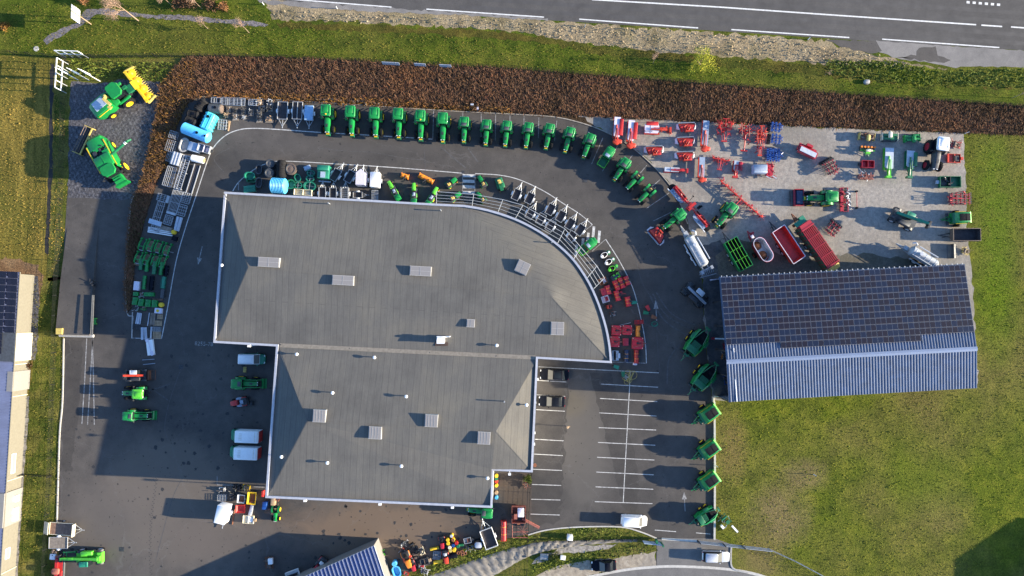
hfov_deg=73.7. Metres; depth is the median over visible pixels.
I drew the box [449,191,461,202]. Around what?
ride on mower
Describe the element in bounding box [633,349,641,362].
flail mower
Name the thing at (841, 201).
power harrow
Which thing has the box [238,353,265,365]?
parked van
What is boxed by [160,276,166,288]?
loader bucket
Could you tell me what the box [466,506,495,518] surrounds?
tractor
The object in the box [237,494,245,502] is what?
spreader hopper
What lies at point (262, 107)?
machine part
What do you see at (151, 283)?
loader bucket
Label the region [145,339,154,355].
wrapped bundle
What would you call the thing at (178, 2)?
shrub
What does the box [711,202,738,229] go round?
tractor
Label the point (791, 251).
tipping trailer
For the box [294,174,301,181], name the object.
plastic trough
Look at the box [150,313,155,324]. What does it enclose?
tube bundle
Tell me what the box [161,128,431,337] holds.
lane line
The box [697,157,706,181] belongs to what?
disc mower
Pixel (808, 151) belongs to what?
seed drill
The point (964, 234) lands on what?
tipping trailer
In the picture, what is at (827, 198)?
tractor
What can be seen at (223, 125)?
metal rack
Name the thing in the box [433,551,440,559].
metal grid
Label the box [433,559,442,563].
yellow beam
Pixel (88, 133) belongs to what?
grain header
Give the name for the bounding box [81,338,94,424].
dock lane lines
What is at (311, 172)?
plastic trough
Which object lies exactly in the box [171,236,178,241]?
black box
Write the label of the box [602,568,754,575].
street
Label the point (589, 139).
tractor
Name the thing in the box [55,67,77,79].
flagpole
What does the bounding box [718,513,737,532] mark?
wood chipper
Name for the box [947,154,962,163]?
fork frame
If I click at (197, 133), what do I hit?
water tank
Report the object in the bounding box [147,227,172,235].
tube bundle
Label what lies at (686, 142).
front mower
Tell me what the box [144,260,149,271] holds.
loader bucket
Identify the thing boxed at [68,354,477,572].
oil stains
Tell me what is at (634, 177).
compact tractor
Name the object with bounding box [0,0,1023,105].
grass verge
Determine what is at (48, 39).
path
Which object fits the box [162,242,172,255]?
front loader
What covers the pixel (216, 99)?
metal rack
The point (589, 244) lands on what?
utility vehicle
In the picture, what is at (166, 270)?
loader bucket
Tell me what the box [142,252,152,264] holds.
front loader
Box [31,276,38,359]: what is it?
gravel strip
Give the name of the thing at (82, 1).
shrub
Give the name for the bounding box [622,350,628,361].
roller
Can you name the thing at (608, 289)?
rotary tiller
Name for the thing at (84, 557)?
telehandler
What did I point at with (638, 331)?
flail mower
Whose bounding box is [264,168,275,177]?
round bin
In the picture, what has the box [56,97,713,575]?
yard
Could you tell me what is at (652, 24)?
road edge line
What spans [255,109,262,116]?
machine part
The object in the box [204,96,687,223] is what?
kerb
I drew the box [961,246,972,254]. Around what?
yellow implement
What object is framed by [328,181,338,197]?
box trailer
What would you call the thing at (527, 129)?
tractor
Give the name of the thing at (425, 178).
flail mower
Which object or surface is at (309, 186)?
plastic trough
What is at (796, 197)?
front packer
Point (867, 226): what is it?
gravel yard
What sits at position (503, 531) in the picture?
old drill
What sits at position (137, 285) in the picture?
white bag
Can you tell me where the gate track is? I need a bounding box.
[662,538,696,541]
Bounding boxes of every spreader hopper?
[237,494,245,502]
[247,491,256,504]
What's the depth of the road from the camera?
117.00 m
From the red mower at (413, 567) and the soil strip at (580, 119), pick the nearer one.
the red mower at (413, 567)
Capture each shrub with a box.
[0,21,10,31]
[76,0,89,5]
[170,0,185,10]
[181,0,196,10]
[200,0,217,11]
[216,1,228,12]
[523,474,531,483]
[547,549,559,563]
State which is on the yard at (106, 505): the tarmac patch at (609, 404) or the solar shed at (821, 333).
the tarmac patch at (609, 404)
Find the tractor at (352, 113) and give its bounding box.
[343,105,360,137]
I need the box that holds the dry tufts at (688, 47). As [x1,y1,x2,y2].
[271,9,924,71]
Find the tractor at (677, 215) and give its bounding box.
[659,208,686,232]
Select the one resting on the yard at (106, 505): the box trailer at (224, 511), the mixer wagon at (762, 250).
the box trailer at (224, 511)
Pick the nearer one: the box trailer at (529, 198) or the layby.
the box trailer at (529, 198)
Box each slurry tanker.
[680,226,715,277]
[896,242,938,265]
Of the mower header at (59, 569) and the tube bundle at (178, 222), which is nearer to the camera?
the mower header at (59, 569)
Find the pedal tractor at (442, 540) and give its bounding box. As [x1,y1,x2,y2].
[438,535,445,548]
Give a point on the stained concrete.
(712, 311)
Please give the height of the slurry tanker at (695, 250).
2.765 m
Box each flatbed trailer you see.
[43,520,81,537]
[48,535,76,549]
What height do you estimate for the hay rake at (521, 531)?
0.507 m
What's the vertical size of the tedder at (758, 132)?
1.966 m
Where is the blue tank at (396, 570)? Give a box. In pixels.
[392,565,400,575]
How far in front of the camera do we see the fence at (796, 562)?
112.63 m
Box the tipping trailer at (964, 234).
[938,228,980,241]
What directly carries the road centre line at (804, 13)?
on the road
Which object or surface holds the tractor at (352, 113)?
on the yard at (106, 505)
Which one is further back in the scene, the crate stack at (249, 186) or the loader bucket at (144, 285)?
the crate stack at (249, 186)
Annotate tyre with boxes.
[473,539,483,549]
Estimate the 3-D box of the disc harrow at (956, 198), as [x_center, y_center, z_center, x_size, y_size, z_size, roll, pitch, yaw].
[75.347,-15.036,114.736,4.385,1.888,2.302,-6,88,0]
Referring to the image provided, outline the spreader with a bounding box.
[235,504,245,512]
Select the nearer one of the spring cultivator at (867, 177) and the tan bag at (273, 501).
the tan bag at (273, 501)
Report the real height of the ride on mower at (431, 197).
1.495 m
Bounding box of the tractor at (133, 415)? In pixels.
[122,408,156,422]
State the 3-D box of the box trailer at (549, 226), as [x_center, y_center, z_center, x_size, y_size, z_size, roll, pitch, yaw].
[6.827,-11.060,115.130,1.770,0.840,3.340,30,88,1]
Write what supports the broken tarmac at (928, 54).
on the layby
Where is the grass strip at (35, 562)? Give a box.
[18,277,62,575]
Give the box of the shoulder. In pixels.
[258,0,547,20]
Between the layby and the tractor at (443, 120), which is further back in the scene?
the layby
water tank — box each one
[180,122,211,142]
[199,112,218,131]
[269,178,288,193]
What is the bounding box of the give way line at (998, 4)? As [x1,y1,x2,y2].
[966,1,999,5]
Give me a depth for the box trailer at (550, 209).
115.09 m
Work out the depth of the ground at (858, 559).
113.92 m
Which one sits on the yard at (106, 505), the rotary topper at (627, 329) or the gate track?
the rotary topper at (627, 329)
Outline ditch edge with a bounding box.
[277,21,1023,89]
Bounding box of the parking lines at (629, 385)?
[531,366,707,533]
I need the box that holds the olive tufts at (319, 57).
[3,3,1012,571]
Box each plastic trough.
[244,172,255,179]
[246,179,255,182]
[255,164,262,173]
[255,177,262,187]
[287,179,295,188]
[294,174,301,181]
[294,182,302,187]
[303,182,315,190]
[306,176,314,181]
[307,170,314,175]
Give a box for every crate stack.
[243,185,256,188]
[243,188,256,192]
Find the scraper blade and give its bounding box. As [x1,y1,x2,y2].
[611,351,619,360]
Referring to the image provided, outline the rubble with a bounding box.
[532,543,617,563]
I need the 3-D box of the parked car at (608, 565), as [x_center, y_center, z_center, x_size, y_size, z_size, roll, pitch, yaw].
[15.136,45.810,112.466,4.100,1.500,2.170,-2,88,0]
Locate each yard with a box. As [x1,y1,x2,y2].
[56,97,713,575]
[579,116,978,400]
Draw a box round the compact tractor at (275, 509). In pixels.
[271,503,281,521]
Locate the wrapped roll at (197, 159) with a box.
[190,155,204,163]
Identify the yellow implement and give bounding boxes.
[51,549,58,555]
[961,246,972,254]
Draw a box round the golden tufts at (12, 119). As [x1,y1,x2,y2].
[0,56,69,274]
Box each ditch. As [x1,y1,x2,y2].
[45,64,54,254]
[46,64,71,280]
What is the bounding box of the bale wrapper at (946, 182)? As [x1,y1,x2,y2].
[935,176,960,188]
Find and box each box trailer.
[214,502,232,527]
[276,101,289,127]
[291,101,303,127]
[304,105,315,126]
[317,180,327,196]
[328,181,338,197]
[330,163,343,181]
[343,164,357,183]
[353,191,366,198]
[370,168,382,188]
[479,519,497,549]
[511,182,521,200]
[524,186,535,204]
[525,201,536,219]
[535,210,546,225]
[545,197,556,215]
[545,214,557,232]
[555,204,567,222]
[564,212,577,229]
[565,225,578,242]
[574,218,587,236]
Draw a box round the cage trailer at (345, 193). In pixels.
[340,181,350,198]
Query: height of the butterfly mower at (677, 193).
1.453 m
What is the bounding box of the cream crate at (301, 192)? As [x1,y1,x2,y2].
[294,189,314,195]
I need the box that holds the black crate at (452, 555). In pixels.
[449,552,457,558]
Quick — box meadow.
[0,55,71,415]
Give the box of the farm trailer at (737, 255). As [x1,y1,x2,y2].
[722,232,752,271]
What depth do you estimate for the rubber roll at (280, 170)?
114.34 m
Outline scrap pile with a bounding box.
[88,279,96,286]
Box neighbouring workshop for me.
[0,271,33,575]
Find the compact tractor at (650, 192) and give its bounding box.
[634,184,656,205]
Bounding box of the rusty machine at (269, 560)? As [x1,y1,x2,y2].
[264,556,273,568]
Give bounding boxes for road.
[284,0,1023,49]
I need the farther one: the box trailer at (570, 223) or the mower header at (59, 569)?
the box trailer at (570, 223)
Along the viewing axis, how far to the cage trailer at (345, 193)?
115.20 m
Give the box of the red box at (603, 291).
[599,287,606,295]
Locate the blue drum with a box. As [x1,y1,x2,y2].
[392,559,397,566]
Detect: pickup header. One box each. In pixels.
[858,132,875,141]
[880,131,898,141]
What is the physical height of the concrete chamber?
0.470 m
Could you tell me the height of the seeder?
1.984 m
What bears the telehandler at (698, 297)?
on the yard at (106, 505)
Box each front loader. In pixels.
[63,550,76,556]
[133,251,144,263]
[137,237,148,250]
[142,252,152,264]
[145,238,156,251]
[150,253,160,266]
[153,240,164,253]
[157,255,168,268]
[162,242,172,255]
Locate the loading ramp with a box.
[55,228,97,334]
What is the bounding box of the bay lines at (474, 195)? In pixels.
[132,111,679,487]
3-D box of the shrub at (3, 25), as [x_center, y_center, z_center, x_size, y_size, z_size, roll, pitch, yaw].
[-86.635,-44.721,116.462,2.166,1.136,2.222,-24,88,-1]
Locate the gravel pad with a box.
[67,79,161,199]
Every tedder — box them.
[711,155,731,170]
[714,118,735,141]
[717,177,763,218]
[753,125,766,155]
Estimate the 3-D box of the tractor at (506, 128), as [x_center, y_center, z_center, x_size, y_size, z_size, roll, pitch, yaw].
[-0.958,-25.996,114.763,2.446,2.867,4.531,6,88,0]
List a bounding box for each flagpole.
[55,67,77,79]
[66,67,89,80]
[77,68,99,80]
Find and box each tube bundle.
[135,312,141,323]
[141,327,143,339]
[144,327,146,339]
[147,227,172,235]
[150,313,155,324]
[174,216,182,230]
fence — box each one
[0,50,1023,107]
[41,352,55,571]
[50,56,65,335]
[526,482,530,575]
[527,539,641,542]
[770,549,822,575]
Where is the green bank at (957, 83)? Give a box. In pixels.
[825,59,1023,89]
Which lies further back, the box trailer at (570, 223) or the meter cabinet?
the box trailer at (570, 223)
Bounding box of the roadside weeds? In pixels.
[69,58,1023,87]
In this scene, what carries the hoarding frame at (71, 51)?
on the grass verge at (124, 45)
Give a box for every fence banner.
[382,62,399,65]
[414,63,425,66]
[439,64,451,67]
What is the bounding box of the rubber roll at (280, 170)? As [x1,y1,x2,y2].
[276,160,286,177]
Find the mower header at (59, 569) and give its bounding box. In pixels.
[51,555,65,575]
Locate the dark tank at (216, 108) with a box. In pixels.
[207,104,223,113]
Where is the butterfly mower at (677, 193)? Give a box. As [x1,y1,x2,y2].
[667,184,709,231]
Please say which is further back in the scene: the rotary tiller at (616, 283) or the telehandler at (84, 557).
the rotary tiller at (616, 283)
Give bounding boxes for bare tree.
[99,0,138,20]
[196,16,207,28]
[232,17,248,32]
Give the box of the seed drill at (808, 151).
[796,143,817,159]
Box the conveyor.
[247,505,254,518]
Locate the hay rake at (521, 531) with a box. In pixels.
[512,525,528,537]
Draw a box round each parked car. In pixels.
[539,395,564,407]
[540,368,568,381]
[591,559,615,572]
[702,550,728,563]
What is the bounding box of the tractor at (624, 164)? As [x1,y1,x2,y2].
[609,157,631,182]
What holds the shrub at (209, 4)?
on the grass verge at (124, 45)
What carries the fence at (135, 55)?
on the embankment
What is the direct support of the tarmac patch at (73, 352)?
on the yard at (106, 505)
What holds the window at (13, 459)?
in the neighbouring workshop
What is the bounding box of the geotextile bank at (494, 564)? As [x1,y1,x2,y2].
[430,539,636,575]
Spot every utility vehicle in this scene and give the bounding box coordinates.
[577,237,597,256]
[596,146,615,168]
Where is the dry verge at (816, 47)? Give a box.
[266,0,946,69]
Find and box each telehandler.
[58,547,104,566]
[680,281,708,308]
[887,207,931,230]
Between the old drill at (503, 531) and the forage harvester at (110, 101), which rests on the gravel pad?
the forage harvester at (110, 101)
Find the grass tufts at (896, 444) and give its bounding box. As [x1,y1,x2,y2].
[716,135,1023,575]
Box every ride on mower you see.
[230,396,248,406]
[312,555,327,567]
[387,181,401,200]
[400,549,412,568]
[411,183,417,201]
[425,187,439,202]
[441,549,449,563]
[445,177,457,188]
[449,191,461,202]
[475,192,486,203]
[476,175,487,188]
[495,177,505,192]
[599,250,610,259]
[604,257,614,265]
[607,264,617,272]
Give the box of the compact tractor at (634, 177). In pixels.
[622,171,643,192]
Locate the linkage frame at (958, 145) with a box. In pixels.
[951,140,961,148]
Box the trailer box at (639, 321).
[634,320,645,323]
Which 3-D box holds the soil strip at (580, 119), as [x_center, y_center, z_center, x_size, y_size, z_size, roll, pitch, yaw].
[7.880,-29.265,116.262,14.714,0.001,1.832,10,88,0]
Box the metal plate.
[148,218,161,226]
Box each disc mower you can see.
[612,117,623,144]
[626,120,637,148]
[644,121,671,134]
[664,167,687,173]
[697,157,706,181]
[700,120,709,151]
[732,160,742,178]
[882,148,893,178]
[904,150,917,178]
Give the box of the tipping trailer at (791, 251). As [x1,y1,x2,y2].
[769,221,805,263]
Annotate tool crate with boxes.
[420,557,430,565]
[598,277,608,285]
[601,295,610,302]
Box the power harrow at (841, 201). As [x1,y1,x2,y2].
[838,187,851,211]
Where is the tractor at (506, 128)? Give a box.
[499,120,513,147]
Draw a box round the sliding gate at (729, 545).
[697,540,771,551]
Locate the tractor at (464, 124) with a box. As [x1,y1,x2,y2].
[457,116,471,143]
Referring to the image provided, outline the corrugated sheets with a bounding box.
[170,151,183,166]
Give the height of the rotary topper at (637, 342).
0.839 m
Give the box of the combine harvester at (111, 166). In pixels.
[86,135,130,188]
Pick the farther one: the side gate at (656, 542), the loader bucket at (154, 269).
the loader bucket at (154, 269)
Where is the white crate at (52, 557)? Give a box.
[50,554,56,559]
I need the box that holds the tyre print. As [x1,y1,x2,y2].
[149,477,157,572]
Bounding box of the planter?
[859,146,875,155]
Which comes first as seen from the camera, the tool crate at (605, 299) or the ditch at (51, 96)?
the tool crate at (605, 299)
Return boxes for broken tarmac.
[825,39,881,53]
[897,46,949,62]
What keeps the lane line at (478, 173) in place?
on the yard at (106, 505)
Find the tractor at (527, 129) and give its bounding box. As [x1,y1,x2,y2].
[520,122,534,149]
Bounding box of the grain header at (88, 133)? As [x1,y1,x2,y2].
[72,125,94,155]
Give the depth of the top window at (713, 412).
111.67 m
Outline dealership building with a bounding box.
[213,191,611,508]
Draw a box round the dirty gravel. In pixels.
[715,240,920,276]
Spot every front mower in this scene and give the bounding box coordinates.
[644,145,663,156]
[647,227,663,244]
[674,151,694,161]
[675,136,694,147]
[676,122,695,132]
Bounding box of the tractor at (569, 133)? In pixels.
[559,126,576,153]
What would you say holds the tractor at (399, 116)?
on the yard at (106, 505)
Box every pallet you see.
[132,324,140,329]
[147,240,153,250]
[153,321,161,325]
[153,331,160,338]
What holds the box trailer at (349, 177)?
on the yard at (106, 505)
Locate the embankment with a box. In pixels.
[126,57,1023,311]
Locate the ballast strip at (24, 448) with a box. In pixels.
[15,396,28,575]
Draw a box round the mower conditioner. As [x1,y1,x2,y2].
[902,133,920,142]
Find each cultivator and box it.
[764,148,782,161]
[767,122,782,132]
[767,133,782,144]
[819,156,838,174]
[824,218,841,236]
[856,169,873,181]
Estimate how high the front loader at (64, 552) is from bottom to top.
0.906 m
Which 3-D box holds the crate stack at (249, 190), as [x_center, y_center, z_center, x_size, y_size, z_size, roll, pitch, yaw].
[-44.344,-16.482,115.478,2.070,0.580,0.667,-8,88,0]
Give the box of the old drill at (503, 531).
[501,520,506,540]
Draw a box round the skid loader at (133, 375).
[122,369,147,380]
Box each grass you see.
[408,527,654,575]
[494,537,656,575]
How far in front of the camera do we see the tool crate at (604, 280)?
114.56 m
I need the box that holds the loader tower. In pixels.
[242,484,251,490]
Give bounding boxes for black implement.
[228,491,235,500]
[232,484,241,491]
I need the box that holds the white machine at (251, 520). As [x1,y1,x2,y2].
[242,514,256,523]
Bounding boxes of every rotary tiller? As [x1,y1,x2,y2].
[604,285,613,294]
[612,279,621,289]
[613,290,623,300]
[617,277,626,288]
[623,276,631,285]
[624,296,633,306]
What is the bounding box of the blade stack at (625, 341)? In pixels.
[622,338,628,345]
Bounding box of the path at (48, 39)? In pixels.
[43,8,267,43]
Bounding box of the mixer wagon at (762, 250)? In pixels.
[747,231,773,261]
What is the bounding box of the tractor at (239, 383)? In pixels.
[231,376,266,390]
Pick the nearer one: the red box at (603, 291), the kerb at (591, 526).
the kerb at (591, 526)
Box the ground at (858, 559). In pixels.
[0,53,1023,575]
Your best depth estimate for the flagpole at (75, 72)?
112.28 m
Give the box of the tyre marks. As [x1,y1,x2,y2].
[120,146,697,400]
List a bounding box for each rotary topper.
[610,336,621,346]
[611,325,623,334]
[622,325,633,334]
[632,337,645,348]
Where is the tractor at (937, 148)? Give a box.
[922,136,949,171]
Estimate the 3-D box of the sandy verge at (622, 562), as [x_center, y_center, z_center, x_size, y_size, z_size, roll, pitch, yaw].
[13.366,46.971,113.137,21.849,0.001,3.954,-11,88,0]
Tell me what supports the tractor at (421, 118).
on the yard at (106, 505)
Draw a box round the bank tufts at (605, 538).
[125,198,657,575]
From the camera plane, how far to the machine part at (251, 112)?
116.03 m
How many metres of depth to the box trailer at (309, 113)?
115.34 m
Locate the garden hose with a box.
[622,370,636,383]
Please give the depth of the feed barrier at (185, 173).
115.13 m
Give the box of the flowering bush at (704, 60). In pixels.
[688,45,717,73]
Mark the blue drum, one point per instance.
(394, 562)
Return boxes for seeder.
[751,160,776,178]
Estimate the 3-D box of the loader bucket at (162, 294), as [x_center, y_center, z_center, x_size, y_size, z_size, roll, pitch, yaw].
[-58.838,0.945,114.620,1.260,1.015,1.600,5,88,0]
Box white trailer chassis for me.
[285,568,300,575]
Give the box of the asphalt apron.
[657,538,731,567]
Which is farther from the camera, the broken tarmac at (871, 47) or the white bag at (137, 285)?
the broken tarmac at (871, 47)
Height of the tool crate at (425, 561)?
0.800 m
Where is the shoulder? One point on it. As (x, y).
(309, 4)
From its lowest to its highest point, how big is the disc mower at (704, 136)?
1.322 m
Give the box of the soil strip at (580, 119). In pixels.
[516,110,594,126]
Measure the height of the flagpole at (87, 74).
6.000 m
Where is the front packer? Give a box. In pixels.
[790,189,803,205]
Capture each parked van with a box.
[230,445,261,459]
[231,428,262,442]
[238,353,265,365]
[621,514,646,528]
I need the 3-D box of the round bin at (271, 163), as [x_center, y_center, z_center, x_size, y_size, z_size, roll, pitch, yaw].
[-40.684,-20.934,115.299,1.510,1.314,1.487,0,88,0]
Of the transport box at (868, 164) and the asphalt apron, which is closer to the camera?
the asphalt apron
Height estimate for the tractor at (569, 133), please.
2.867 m
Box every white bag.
[133,281,140,290]
[154,308,163,313]
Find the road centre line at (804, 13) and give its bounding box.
[597,0,1023,28]
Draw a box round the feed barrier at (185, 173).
[173,155,190,189]
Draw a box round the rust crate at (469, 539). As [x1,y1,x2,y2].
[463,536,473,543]
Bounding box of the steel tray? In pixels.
[186,164,200,193]
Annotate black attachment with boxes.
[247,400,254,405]
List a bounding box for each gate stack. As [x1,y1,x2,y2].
[152,201,164,220]
[156,193,170,202]
[162,166,176,186]
[163,214,173,225]
[166,189,182,215]
[176,203,187,216]
[180,192,191,203]
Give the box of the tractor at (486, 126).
[479,119,493,146]
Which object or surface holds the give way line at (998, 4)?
on the road
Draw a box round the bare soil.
[0,257,43,304]
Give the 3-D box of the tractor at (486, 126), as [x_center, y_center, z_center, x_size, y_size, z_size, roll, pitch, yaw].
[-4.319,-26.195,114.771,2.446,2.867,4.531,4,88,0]
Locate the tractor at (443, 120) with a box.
[435,112,450,143]
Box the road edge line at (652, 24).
[300,0,998,47]
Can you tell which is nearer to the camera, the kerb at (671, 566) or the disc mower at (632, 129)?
the kerb at (671, 566)
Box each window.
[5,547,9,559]
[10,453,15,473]
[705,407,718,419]
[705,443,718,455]
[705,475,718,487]
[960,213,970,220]
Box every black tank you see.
[184,116,198,126]
[186,109,201,119]
[194,98,208,112]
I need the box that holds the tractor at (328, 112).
[318,104,336,135]
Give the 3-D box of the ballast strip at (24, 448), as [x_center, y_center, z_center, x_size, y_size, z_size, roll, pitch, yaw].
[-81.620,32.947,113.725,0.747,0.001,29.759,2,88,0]
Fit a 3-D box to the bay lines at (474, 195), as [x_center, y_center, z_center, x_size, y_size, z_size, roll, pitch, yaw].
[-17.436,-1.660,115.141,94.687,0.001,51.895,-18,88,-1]
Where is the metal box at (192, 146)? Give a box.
[187,141,201,153]
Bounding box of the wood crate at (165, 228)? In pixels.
[156,225,172,231]
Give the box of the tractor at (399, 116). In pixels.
[390,108,407,139]
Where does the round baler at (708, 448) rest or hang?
on the yard at (106, 505)
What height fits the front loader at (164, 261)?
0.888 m
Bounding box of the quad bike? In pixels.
[610,270,622,280]
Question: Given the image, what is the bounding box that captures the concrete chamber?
[540,553,547,559]
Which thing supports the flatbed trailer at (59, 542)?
on the yard at (106, 505)
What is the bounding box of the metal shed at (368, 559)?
[296,538,391,575]
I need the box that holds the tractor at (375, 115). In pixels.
[367,107,384,138]
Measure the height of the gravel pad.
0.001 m
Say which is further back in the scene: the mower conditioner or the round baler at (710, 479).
the mower conditioner
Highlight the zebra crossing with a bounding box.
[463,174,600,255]
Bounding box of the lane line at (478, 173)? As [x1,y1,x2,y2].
[233,161,646,362]
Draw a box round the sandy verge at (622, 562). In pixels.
[537,551,655,575]
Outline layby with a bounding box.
[876,40,1023,67]
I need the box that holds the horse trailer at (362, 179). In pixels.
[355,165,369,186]
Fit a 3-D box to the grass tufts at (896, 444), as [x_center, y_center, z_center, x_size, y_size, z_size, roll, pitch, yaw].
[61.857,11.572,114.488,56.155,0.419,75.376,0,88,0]
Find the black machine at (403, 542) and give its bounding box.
[401,539,408,546]
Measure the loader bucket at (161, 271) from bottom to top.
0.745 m
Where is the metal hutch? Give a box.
[196,143,213,154]
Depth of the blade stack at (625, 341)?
114.24 m
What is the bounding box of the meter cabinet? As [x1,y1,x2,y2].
[566,533,572,540]
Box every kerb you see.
[56,338,64,521]
[131,312,132,337]
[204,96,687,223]
[528,526,655,537]
[589,565,764,575]
[713,402,715,539]
[730,546,747,573]
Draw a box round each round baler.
[689,503,720,525]
[691,438,721,459]
[691,469,720,490]
[692,403,721,424]
[940,210,971,226]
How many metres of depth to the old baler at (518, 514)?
112.50 m
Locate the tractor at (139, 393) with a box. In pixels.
[122,386,151,400]
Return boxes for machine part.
[226,106,230,111]
[231,114,237,120]
[241,107,245,114]
[249,108,253,115]
[255,97,263,105]
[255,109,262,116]
[256,116,261,122]
[258,105,265,111]
[265,105,272,111]
[265,115,272,122]
[267,98,273,104]
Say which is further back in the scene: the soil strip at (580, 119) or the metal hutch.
the soil strip at (580, 119)
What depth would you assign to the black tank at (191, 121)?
114.83 m
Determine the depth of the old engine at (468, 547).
112.79 m
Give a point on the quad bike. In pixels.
(618, 275)
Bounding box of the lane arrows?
[197,248,686,507]
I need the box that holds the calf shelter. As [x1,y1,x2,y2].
[317,165,331,182]
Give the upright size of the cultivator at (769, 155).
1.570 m
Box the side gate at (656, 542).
[643,538,663,546]
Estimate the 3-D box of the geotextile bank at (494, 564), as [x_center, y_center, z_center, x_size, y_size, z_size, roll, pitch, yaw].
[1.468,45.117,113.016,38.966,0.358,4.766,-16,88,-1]
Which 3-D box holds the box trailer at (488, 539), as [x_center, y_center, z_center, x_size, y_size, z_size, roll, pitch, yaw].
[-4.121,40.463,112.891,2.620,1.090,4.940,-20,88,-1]
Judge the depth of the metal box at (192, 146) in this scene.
115.13 m
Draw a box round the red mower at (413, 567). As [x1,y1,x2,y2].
[410,558,416,571]
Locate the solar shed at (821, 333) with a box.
[711,263,977,401]
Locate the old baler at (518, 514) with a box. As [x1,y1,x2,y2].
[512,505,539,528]
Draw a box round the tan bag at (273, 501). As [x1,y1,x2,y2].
[271,498,275,505]
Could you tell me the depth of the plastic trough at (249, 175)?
115.53 m
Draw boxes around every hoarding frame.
[54,50,87,57]
[54,57,68,93]
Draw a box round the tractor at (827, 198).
[803,189,838,206]
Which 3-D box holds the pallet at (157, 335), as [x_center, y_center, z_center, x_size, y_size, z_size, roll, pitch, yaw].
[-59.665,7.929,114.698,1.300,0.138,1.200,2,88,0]
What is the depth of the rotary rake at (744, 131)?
114.92 m
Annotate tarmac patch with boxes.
[60,340,83,471]
[531,381,568,527]
[590,373,639,513]
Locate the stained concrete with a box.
[701,240,727,398]
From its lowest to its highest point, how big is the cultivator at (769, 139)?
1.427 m
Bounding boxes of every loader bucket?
[138,258,143,269]
[142,276,146,288]
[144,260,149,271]
[147,370,155,379]
[148,276,154,290]
[152,261,156,273]
[158,262,163,274]
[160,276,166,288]
[160,289,165,298]
[163,265,169,275]
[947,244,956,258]
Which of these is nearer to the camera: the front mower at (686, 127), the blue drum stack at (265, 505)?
the blue drum stack at (265, 505)
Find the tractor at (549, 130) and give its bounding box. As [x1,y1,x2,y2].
[540,123,555,150]
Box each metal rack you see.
[211,97,221,103]
[217,494,226,500]
[218,119,226,129]
[222,97,244,105]
[248,99,256,105]
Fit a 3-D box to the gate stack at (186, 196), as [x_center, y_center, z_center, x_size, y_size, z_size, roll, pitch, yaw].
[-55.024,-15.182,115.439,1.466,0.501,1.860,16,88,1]
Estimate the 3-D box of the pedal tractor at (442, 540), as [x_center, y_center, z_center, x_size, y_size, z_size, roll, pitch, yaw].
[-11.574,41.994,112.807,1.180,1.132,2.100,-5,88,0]
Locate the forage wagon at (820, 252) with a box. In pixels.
[791,214,839,270]
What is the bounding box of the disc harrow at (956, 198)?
[947,191,972,205]
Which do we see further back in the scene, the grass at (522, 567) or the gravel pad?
the gravel pad
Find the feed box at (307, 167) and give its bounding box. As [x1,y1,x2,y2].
[303,165,310,170]
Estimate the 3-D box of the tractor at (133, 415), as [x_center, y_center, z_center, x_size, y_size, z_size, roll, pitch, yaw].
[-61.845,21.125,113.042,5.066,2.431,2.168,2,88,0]
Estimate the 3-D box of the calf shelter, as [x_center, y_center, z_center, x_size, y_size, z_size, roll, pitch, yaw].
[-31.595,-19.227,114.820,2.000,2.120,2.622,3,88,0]
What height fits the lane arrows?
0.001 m
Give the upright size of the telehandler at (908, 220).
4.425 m
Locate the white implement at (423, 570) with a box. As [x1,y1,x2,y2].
[421,567,428,575]
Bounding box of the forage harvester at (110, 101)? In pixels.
[89,66,157,119]
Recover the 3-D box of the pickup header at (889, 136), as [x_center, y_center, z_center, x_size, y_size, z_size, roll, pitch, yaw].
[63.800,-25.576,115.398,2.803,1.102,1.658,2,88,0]
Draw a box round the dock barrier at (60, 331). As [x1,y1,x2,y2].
[56,295,94,337]
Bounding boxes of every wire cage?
[164,139,177,152]
[168,130,178,139]
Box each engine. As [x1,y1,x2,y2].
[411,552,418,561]
[418,546,424,554]
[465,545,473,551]
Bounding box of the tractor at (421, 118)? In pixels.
[412,110,428,141]
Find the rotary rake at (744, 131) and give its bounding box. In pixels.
[738,123,752,151]
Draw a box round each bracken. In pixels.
[121,54,1023,312]
[137,61,512,187]
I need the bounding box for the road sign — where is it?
[71,4,91,24]
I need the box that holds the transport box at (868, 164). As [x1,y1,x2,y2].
[858,160,874,168]
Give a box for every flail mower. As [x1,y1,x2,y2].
[400,173,409,180]
[418,173,434,183]
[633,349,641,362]
[635,326,642,336]
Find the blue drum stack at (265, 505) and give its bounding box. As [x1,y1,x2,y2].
[262,501,268,509]
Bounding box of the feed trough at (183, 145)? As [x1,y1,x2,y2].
[178,138,189,151]
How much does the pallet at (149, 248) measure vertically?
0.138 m
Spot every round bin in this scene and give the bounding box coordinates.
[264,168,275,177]
[266,159,275,168]
[285,163,297,174]
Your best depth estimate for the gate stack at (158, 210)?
115.14 m
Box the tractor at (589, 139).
[578,132,596,159]

